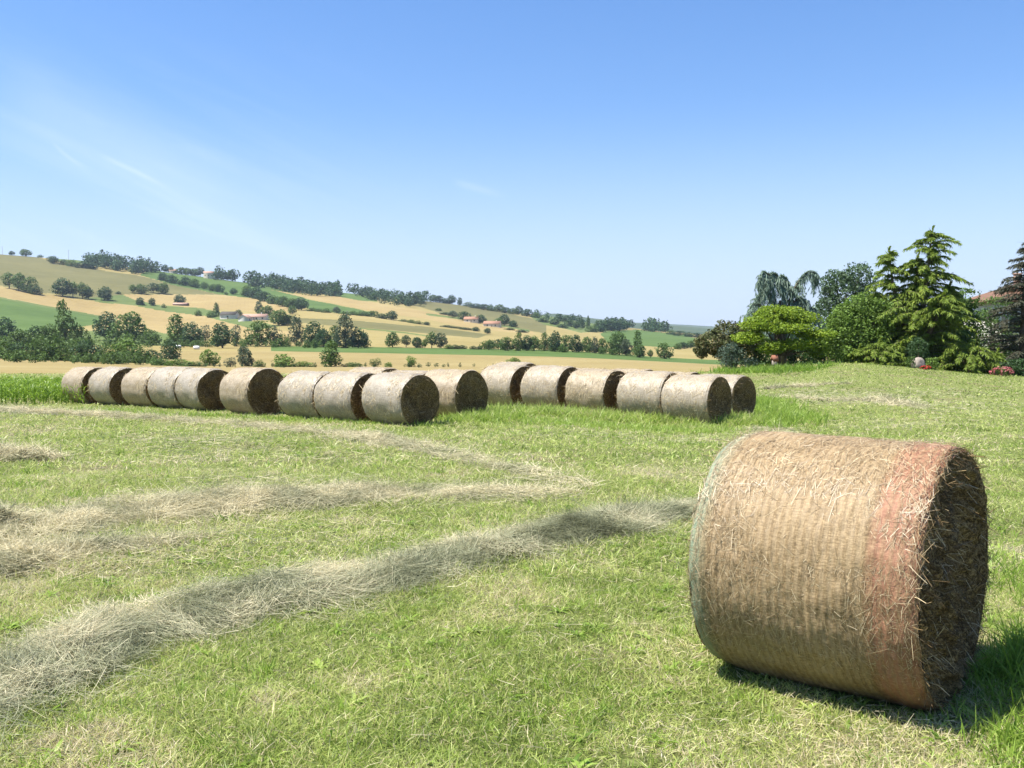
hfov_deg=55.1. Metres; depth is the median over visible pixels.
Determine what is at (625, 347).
tree
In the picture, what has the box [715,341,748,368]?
shrub
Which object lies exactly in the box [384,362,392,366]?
hedge shrub
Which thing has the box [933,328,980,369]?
shrub
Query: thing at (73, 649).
hay swath
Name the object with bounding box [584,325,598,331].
tree
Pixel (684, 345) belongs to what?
tree
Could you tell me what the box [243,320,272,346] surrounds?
tree
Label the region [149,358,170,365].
hedge shrub
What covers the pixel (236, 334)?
tree
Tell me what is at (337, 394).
hay bale
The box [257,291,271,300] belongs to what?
tree
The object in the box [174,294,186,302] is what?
tree
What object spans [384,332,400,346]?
tree
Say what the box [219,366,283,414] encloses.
hay bale
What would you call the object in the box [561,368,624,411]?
hay bale
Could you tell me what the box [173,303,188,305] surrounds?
shed
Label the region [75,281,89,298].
tree
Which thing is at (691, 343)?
tree
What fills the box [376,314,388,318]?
hedge shrub
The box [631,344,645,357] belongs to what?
tree
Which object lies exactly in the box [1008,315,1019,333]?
window
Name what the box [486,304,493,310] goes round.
tree
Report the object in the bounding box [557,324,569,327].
tree
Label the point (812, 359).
shrub
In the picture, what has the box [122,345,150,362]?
hedge shrub
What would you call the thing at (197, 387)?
hay bale
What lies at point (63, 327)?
tree
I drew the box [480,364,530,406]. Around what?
hay bale
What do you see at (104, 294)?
tree
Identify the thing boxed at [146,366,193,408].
hay bale
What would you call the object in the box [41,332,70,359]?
hedge shrub
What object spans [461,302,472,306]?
tree
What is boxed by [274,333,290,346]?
tree
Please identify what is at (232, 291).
tree
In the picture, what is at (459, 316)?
tree
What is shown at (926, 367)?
flower clump
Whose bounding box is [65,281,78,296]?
tree
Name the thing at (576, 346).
tree
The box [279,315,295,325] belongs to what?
tree
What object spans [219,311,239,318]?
barn
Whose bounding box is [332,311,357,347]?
tree
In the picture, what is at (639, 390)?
hay bale
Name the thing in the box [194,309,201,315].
bush
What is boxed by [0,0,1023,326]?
sky
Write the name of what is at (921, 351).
shrub
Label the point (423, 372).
hay bale
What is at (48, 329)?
tree
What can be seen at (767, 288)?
cedar
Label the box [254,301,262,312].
tree
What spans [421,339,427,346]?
tree
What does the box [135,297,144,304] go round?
bush
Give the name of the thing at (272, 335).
tree
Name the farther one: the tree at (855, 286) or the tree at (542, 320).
the tree at (542, 320)
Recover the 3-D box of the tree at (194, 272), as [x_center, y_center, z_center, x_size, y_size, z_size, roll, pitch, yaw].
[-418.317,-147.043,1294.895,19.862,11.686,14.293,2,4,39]
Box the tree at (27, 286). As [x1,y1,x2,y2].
[20,276,38,292]
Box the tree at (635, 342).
[633,330,641,356]
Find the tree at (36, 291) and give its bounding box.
[29,285,43,294]
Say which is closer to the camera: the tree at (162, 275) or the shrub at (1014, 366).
the shrub at (1014, 366)
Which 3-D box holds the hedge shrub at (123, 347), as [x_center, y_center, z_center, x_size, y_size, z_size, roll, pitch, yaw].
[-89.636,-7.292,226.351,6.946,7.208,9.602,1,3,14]
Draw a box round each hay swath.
[0,402,625,492]
[0,463,594,582]
[0,482,701,765]
[0,508,225,590]
[759,376,857,388]
[762,389,931,409]
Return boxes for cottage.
[169,269,177,273]
[238,314,252,321]
[463,316,479,322]
[483,320,501,327]
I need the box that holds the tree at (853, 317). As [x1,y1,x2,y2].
[820,291,902,359]
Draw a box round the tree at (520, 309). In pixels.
[514,306,523,313]
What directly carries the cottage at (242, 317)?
on the hills
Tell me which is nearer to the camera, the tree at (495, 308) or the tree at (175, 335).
the tree at (175, 335)
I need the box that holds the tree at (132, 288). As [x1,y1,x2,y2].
[129,285,136,292]
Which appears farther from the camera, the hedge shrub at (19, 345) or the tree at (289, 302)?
the tree at (289, 302)
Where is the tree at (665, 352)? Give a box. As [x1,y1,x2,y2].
[656,342,674,358]
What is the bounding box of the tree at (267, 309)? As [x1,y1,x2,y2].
[257,305,274,315]
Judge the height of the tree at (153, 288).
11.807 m
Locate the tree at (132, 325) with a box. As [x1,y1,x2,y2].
[104,311,147,340]
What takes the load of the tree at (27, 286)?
on the hills
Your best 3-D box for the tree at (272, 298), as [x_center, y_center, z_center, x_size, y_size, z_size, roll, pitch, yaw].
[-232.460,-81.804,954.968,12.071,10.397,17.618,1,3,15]
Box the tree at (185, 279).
[179,276,190,285]
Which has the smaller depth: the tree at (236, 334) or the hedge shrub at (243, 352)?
the hedge shrub at (243, 352)
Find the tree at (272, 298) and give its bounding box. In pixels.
[266,295,276,303]
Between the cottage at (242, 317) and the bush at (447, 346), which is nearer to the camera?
the bush at (447, 346)
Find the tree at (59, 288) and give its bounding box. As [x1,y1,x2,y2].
[48,278,72,295]
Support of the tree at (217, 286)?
on the hills
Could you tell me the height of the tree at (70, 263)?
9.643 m
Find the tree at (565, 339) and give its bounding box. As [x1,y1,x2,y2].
[555,335,574,351]
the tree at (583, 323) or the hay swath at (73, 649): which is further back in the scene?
the tree at (583, 323)
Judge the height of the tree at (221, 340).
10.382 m
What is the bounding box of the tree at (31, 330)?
[22,325,47,345]
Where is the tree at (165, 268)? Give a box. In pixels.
[161,265,168,271]
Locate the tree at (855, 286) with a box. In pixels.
[808,262,878,362]
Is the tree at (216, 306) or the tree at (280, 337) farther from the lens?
the tree at (216, 306)
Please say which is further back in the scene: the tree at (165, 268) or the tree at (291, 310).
the tree at (165, 268)
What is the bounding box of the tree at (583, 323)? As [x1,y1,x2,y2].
[579,318,585,327]
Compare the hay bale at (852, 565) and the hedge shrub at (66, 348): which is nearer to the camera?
the hay bale at (852, 565)
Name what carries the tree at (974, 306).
on the hills
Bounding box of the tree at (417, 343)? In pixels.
[411,337,423,347]
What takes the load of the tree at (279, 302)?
on the hills
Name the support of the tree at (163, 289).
on the hills
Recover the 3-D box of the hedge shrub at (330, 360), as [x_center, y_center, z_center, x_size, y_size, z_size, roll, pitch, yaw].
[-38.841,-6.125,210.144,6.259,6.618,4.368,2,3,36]
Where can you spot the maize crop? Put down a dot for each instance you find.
(44, 388)
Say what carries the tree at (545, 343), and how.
on the hills
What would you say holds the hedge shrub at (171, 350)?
on the hills
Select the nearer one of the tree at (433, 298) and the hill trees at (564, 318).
the hill trees at (564, 318)
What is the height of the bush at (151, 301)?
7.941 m
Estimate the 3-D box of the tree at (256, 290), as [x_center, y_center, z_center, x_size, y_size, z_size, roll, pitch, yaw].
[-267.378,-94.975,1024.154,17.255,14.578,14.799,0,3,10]
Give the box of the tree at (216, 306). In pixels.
[213,302,219,316]
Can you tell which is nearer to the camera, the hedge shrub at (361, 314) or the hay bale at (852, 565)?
the hay bale at (852, 565)
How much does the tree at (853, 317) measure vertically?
4.688 m
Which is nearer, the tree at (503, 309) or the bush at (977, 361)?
the bush at (977, 361)
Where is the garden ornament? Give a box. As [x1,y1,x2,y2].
[770,355,778,365]
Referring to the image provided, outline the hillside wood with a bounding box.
[346,283,431,306]
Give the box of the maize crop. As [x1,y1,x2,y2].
[0,374,87,404]
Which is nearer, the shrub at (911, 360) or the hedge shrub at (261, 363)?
the shrub at (911, 360)
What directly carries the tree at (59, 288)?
on the hills
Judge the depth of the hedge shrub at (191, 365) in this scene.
204.26 m
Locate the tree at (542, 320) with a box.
[535,317,549,322]
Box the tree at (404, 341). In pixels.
[400,335,410,346]
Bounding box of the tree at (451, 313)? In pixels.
[447,311,457,316]
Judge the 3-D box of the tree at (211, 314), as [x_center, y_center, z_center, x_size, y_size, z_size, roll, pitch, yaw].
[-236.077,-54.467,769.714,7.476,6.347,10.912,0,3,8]
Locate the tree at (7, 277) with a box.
[0,272,14,287]
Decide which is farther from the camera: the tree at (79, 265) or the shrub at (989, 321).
the tree at (79, 265)
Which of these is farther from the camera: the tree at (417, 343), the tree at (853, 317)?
the tree at (417, 343)
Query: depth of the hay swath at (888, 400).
30.84 m
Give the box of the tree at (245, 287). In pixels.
[239,285,251,296]
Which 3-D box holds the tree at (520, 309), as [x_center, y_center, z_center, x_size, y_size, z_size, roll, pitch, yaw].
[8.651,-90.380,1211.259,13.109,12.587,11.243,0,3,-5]
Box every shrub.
[0,335,13,358]
[4,342,35,359]
[20,334,53,359]
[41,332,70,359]
[56,342,80,360]
[68,339,101,361]
[90,343,110,361]
[107,337,139,359]
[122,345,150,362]
[138,348,162,362]
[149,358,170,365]
[160,339,181,359]
[164,359,194,365]
[180,361,207,366]
[199,349,220,365]
[223,357,236,366]
[236,346,255,365]
[252,360,265,366]
[271,354,297,366]
[294,361,313,366]
[319,340,342,366]
[321,308,331,312]
[332,307,341,312]
[341,362,362,366]
[354,310,368,315]
[364,310,379,316]
[369,358,381,366]
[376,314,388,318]
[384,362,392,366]
[385,310,397,319]
[405,355,416,366]
[505,357,520,361]
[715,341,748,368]
[739,333,778,366]
[742,357,761,367]
[760,335,815,365]
[795,331,842,364]
[836,345,856,361]
[904,356,915,367]
[905,337,930,362]
[925,357,938,369]
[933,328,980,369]
[967,296,1019,366]
[989,366,1013,375]
[999,358,1023,376]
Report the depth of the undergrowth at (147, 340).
340.03 m
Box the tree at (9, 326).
[0,317,18,340]
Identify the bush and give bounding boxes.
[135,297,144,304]
[149,298,155,304]
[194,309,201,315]
[443,344,453,348]
[935,333,1005,373]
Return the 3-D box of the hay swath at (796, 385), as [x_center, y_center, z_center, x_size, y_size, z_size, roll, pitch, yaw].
[12.152,-0.074,41.369,4.805,0.584,2.324,-1,3,-24]
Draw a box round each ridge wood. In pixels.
[211,265,343,296]
[595,317,672,332]
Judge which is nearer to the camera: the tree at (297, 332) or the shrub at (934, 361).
the shrub at (934, 361)
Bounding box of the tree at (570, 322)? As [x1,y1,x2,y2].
[564,320,575,326]
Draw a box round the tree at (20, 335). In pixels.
[3,329,33,348]
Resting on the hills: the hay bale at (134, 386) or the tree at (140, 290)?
the tree at (140, 290)
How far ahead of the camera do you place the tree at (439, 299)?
1292.87 m
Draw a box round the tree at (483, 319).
[477,314,486,323]
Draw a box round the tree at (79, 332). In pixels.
[68,324,90,340]
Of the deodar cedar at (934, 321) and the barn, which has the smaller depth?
the deodar cedar at (934, 321)
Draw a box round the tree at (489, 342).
[481,339,496,348]
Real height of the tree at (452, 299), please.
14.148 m
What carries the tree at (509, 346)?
on the hills
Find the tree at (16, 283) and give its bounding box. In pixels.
[9,272,24,290]
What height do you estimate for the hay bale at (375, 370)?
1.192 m
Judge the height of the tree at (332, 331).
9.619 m
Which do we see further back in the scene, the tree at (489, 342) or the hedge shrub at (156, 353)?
the tree at (489, 342)
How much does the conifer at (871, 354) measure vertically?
2.061 m
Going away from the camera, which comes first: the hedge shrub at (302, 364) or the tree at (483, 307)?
the hedge shrub at (302, 364)
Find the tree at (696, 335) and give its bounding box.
[690,333,702,337]
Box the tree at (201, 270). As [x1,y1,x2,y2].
[197,267,204,274]
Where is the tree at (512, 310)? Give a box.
[507,308,518,313]
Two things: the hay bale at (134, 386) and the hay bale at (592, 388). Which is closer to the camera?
the hay bale at (592, 388)
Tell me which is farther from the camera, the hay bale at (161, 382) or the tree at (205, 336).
the tree at (205, 336)
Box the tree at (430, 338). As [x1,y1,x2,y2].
[425,331,435,347]
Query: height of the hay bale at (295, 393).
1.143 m
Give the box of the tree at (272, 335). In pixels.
[266,325,282,345]
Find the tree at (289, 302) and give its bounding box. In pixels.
[283,298,297,307]
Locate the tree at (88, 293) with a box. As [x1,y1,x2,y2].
[83,286,94,298]
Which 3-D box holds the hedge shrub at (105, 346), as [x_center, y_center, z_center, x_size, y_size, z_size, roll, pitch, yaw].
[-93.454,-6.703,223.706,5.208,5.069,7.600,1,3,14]
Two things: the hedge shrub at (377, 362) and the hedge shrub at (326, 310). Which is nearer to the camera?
the hedge shrub at (377, 362)
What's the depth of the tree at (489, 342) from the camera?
369.03 m
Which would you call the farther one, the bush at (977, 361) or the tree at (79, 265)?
the tree at (79, 265)
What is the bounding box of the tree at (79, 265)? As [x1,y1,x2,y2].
[72,261,88,267]
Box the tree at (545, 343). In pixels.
[539,332,550,350]
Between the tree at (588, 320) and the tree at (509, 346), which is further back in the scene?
the tree at (588, 320)
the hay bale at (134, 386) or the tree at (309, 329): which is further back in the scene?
the tree at (309, 329)
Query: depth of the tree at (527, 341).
365.80 m
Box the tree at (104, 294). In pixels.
[95,286,112,299]
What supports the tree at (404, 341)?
on the hills
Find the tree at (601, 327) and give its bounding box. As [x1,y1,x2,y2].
[598,325,606,331]
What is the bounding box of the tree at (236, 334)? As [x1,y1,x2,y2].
[232,325,240,345]
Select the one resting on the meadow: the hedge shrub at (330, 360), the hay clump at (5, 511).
the hay clump at (5, 511)
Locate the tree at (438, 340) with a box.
[434,333,447,347]
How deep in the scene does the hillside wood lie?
1182.56 m
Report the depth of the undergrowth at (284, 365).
190.29 m
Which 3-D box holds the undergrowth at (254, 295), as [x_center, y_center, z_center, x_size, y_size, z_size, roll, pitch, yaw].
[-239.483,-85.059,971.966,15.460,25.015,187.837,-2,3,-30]
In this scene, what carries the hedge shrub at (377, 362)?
on the hills
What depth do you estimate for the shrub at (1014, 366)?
58.67 m
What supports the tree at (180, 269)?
on the hills
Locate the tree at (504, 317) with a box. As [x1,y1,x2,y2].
[499,314,509,325]
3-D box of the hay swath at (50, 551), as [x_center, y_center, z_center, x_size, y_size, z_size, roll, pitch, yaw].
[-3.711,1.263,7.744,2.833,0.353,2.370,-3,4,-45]
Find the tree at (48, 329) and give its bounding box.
[32,324,56,341]
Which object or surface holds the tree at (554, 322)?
on the hills
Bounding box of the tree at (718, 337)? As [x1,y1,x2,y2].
[691,319,760,368]
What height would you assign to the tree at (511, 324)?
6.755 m
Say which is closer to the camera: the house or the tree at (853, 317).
the tree at (853, 317)
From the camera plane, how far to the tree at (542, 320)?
1070.79 m
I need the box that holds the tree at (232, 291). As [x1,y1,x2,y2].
[230,288,237,293]
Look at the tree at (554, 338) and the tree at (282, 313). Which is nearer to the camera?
the tree at (554, 338)
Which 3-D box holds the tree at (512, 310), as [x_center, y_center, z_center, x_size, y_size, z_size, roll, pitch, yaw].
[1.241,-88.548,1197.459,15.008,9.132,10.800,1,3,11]
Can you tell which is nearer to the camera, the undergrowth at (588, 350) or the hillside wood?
the undergrowth at (588, 350)
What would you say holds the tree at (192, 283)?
on the hills
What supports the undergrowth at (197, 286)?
on the hills
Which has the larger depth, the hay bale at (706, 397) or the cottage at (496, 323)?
the cottage at (496, 323)
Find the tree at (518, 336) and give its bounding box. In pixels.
[511,332,524,350]
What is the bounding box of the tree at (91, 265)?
[82,262,97,268]
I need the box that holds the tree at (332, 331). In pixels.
[329,325,340,345]
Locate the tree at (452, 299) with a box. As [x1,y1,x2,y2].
[447,295,456,303]
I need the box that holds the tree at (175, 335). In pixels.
[164,314,185,345]
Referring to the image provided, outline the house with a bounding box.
[964,273,1022,360]
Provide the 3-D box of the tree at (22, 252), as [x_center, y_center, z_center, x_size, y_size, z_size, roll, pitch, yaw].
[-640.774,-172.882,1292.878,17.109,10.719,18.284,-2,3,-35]
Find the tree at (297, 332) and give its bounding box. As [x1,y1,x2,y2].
[287,315,305,345]
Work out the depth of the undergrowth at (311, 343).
366.59 m
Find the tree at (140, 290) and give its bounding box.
[134,284,148,293]
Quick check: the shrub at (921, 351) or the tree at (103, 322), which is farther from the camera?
the tree at (103, 322)
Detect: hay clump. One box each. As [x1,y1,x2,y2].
[0,429,79,463]
[0,488,54,532]
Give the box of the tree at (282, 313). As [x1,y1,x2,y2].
[268,309,288,325]
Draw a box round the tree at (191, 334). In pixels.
[181,321,203,344]
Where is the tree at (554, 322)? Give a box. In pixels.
[550,318,560,324]
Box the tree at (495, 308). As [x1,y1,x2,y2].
[492,304,503,311]
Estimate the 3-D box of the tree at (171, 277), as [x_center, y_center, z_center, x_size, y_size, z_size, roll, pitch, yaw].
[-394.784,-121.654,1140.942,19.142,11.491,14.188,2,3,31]
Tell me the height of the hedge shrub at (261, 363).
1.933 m
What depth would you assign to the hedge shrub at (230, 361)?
201.23 m
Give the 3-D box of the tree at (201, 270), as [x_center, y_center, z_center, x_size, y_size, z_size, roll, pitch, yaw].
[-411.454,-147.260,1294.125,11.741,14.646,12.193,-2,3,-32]
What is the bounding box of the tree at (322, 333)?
[313,329,332,346]
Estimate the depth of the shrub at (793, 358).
65.40 m
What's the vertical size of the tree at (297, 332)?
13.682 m
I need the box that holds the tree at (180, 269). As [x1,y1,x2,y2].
[175,267,184,273]
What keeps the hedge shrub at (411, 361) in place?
on the hills
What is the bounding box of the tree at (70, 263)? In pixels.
[66,259,78,266]
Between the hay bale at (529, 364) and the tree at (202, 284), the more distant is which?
the tree at (202, 284)
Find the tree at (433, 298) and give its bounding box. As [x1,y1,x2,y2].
[428,294,437,301]
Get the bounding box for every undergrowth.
[0,332,161,350]
[0,346,179,365]
[157,275,223,291]
[162,337,371,347]
[179,362,493,367]
[242,289,298,307]
[479,341,634,355]
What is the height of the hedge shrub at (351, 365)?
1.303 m
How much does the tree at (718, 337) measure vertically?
3.562 m
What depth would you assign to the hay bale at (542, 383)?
25.46 m
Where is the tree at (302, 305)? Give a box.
[294,297,309,309]
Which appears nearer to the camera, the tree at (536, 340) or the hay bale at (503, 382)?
the hay bale at (503, 382)
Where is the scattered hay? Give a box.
[11,379,1022,767]
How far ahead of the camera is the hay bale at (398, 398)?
20.45 m
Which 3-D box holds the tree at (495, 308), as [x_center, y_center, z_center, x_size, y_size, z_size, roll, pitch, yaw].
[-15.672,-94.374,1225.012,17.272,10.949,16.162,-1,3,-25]
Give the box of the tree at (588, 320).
[585,316,589,328]
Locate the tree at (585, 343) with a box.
[582,336,592,350]
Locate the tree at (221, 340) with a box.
[210,322,235,347]
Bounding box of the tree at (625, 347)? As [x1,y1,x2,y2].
[619,339,633,355]
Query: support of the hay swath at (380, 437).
on the meadow
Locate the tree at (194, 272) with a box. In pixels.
[189,268,200,275]
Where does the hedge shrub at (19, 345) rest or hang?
on the hills
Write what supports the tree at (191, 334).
on the hills
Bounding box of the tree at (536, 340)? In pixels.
[531,335,540,350]
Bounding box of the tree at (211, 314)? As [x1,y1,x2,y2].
[206,311,216,317]
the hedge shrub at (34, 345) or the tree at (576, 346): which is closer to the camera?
the hedge shrub at (34, 345)
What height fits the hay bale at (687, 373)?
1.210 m
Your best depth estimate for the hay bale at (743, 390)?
24.61 m
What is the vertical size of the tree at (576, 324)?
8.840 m
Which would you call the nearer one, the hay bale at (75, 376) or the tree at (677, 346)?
the hay bale at (75, 376)
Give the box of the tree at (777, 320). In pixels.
[730,304,837,364]
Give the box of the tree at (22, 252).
[19,249,31,255]
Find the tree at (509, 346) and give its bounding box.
[500,337,516,350]
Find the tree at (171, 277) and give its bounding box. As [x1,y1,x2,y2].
[164,275,178,282]
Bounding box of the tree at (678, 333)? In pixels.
[672,331,684,335]
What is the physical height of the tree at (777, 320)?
4.144 m
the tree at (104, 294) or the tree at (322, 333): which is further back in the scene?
the tree at (104, 294)
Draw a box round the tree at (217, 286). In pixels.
[213,284,224,291]
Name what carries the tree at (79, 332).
on the hills
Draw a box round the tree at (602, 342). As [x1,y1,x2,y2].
[596,338,607,353]
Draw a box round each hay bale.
[60,366,102,403]
[86,366,133,404]
[119,366,162,406]
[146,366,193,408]
[174,367,227,410]
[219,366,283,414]
[277,370,332,418]
[312,371,374,422]
[349,366,396,373]
[360,372,440,425]
[392,370,427,374]
[425,368,489,417]
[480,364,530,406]
[495,361,537,367]
[517,365,579,407]
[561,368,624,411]
[576,367,607,369]
[606,368,656,372]
[615,370,676,415]
[658,374,735,423]
[671,371,700,374]
[674,426,1004,719]
[701,374,756,414]
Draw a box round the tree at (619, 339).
[611,331,627,353]
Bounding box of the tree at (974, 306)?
[948,287,987,369]
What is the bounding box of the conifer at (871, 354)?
[842,336,909,365]
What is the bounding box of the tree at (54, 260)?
[49,256,59,263]
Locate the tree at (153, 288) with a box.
[146,283,159,292]
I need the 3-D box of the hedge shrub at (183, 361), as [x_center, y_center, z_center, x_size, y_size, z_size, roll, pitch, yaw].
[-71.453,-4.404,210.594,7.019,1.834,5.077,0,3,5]
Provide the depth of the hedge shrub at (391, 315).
787.86 m
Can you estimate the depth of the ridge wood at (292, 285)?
1224.72 m
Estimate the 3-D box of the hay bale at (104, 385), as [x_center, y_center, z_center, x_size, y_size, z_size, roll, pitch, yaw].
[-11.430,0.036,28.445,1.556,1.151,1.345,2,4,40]
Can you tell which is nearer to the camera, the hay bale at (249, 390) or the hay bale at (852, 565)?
the hay bale at (852, 565)
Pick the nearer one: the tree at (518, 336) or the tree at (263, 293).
the tree at (518, 336)
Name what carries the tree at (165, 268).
on the hills
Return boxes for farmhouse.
[203,271,213,278]
[243,313,269,319]
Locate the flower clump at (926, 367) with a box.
[919,365,931,369]
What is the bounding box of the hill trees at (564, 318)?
[533,309,591,324]
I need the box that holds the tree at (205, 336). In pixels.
[201,325,210,342]
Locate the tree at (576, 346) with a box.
[569,335,583,351]
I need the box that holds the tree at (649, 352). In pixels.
[647,349,652,357]
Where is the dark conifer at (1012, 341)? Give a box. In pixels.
[969,242,1023,375]
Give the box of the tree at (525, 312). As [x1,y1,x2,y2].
[521,309,532,315]
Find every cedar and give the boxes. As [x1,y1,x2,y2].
[738,270,826,365]
[841,225,980,370]
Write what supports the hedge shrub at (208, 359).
on the hills
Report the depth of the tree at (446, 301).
1293.38 m
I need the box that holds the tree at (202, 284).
[199,282,209,288]
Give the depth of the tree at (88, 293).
854.57 m
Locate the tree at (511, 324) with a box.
[508,320,517,326]
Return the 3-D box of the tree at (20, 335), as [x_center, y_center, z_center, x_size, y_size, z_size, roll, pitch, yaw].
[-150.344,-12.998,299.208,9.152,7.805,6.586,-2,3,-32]
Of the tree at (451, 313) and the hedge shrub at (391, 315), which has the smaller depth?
the hedge shrub at (391, 315)
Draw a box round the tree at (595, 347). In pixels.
[590,336,598,352]
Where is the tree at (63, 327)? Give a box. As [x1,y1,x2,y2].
[51,299,77,341]
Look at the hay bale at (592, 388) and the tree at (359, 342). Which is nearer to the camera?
the hay bale at (592, 388)
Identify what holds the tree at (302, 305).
on the hills
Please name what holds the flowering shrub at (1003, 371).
on the hills
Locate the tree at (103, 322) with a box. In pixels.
[92,311,117,338]
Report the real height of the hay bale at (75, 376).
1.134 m
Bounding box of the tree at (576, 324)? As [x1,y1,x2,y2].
[573,321,580,327]
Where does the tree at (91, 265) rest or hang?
on the hills
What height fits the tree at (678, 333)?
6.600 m
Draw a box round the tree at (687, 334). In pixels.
[683,332,693,336]
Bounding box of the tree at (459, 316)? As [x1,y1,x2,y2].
[457,311,470,320]
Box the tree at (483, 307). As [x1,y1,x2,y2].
[477,304,487,309]
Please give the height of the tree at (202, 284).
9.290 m
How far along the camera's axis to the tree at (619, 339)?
372.25 m
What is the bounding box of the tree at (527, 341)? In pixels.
[521,335,533,350]
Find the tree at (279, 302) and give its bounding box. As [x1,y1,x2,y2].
[274,296,287,305]
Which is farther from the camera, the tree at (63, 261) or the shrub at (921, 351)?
the tree at (63, 261)
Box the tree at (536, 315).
[530,312,539,317]
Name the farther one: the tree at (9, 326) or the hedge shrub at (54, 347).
the tree at (9, 326)
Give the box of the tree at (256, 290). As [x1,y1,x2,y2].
[249,286,262,296]
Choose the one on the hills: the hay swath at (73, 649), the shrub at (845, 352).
the shrub at (845, 352)
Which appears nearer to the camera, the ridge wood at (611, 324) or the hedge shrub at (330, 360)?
the hedge shrub at (330, 360)
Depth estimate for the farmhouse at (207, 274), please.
1278.25 m
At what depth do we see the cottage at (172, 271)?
1291.18 m
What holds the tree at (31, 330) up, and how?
on the hills
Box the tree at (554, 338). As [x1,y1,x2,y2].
[548,330,561,351]
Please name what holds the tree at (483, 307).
on the hills
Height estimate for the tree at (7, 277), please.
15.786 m
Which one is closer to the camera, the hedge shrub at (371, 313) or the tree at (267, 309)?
the tree at (267, 309)
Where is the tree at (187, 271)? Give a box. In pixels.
[183,268,192,274]
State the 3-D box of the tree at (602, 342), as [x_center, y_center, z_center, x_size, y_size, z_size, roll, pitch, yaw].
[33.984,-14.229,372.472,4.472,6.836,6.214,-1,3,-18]
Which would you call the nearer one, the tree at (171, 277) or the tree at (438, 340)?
the tree at (438, 340)
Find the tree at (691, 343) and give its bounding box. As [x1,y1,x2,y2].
[686,340,695,347]
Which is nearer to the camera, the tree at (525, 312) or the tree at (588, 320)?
the tree at (588, 320)
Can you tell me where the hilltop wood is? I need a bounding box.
[81,249,162,273]
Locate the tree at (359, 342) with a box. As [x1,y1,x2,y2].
[350,328,367,347]
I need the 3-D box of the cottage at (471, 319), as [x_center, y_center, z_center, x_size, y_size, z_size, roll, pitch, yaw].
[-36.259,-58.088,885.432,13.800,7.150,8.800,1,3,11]
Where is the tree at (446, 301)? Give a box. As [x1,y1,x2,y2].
[441,298,450,303]
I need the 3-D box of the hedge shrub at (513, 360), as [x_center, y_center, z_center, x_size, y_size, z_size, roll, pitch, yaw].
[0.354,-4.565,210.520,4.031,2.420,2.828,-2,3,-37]
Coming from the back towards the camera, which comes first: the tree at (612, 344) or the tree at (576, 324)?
the tree at (576, 324)
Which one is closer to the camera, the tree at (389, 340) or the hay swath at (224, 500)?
the hay swath at (224, 500)
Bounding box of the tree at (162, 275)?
[158,272,167,279]
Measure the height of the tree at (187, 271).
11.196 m
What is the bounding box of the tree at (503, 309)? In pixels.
[500,307,510,312]
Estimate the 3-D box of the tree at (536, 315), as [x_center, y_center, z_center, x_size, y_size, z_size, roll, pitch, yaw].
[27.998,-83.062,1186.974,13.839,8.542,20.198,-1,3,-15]
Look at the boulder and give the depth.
55.28 m
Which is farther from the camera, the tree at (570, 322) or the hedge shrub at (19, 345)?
the tree at (570, 322)
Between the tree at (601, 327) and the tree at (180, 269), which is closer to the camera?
the tree at (601, 327)
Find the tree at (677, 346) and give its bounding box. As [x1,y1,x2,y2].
[673,343,681,348]
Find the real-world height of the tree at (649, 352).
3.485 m
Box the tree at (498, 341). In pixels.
[493,339,503,348]
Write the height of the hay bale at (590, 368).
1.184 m
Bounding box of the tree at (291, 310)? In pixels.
[288,306,296,313]
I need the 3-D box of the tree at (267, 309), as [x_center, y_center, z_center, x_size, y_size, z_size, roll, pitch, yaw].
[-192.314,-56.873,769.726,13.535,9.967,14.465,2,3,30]
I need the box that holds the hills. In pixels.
[0,254,1021,376]
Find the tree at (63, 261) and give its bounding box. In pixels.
[57,259,69,264]
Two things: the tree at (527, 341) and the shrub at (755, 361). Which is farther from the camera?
the tree at (527, 341)
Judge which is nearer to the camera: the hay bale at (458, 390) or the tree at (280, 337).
the hay bale at (458, 390)
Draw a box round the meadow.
[0,363,1023,767]
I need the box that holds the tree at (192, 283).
[188,278,199,286]
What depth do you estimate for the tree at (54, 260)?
1204.49 m
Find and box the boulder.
[911,357,925,368]
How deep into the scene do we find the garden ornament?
55.89 m
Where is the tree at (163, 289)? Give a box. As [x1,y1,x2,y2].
[155,282,168,293]
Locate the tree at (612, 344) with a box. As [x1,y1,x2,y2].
[605,333,618,354]
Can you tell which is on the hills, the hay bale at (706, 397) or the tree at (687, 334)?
the tree at (687, 334)
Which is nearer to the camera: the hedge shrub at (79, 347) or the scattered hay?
the scattered hay
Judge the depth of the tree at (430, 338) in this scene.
385.76 m
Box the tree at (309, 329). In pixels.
[301,321,326,344]
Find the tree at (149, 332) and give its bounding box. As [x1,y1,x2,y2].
[141,328,161,342]
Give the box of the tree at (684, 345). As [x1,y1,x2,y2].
[678,342,688,348]
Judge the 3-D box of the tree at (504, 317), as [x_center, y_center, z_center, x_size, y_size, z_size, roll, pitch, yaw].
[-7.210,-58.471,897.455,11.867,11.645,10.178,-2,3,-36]
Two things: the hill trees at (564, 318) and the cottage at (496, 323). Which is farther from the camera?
the hill trees at (564, 318)
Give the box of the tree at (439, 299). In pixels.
[434,296,444,302]
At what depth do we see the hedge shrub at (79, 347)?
220.18 m

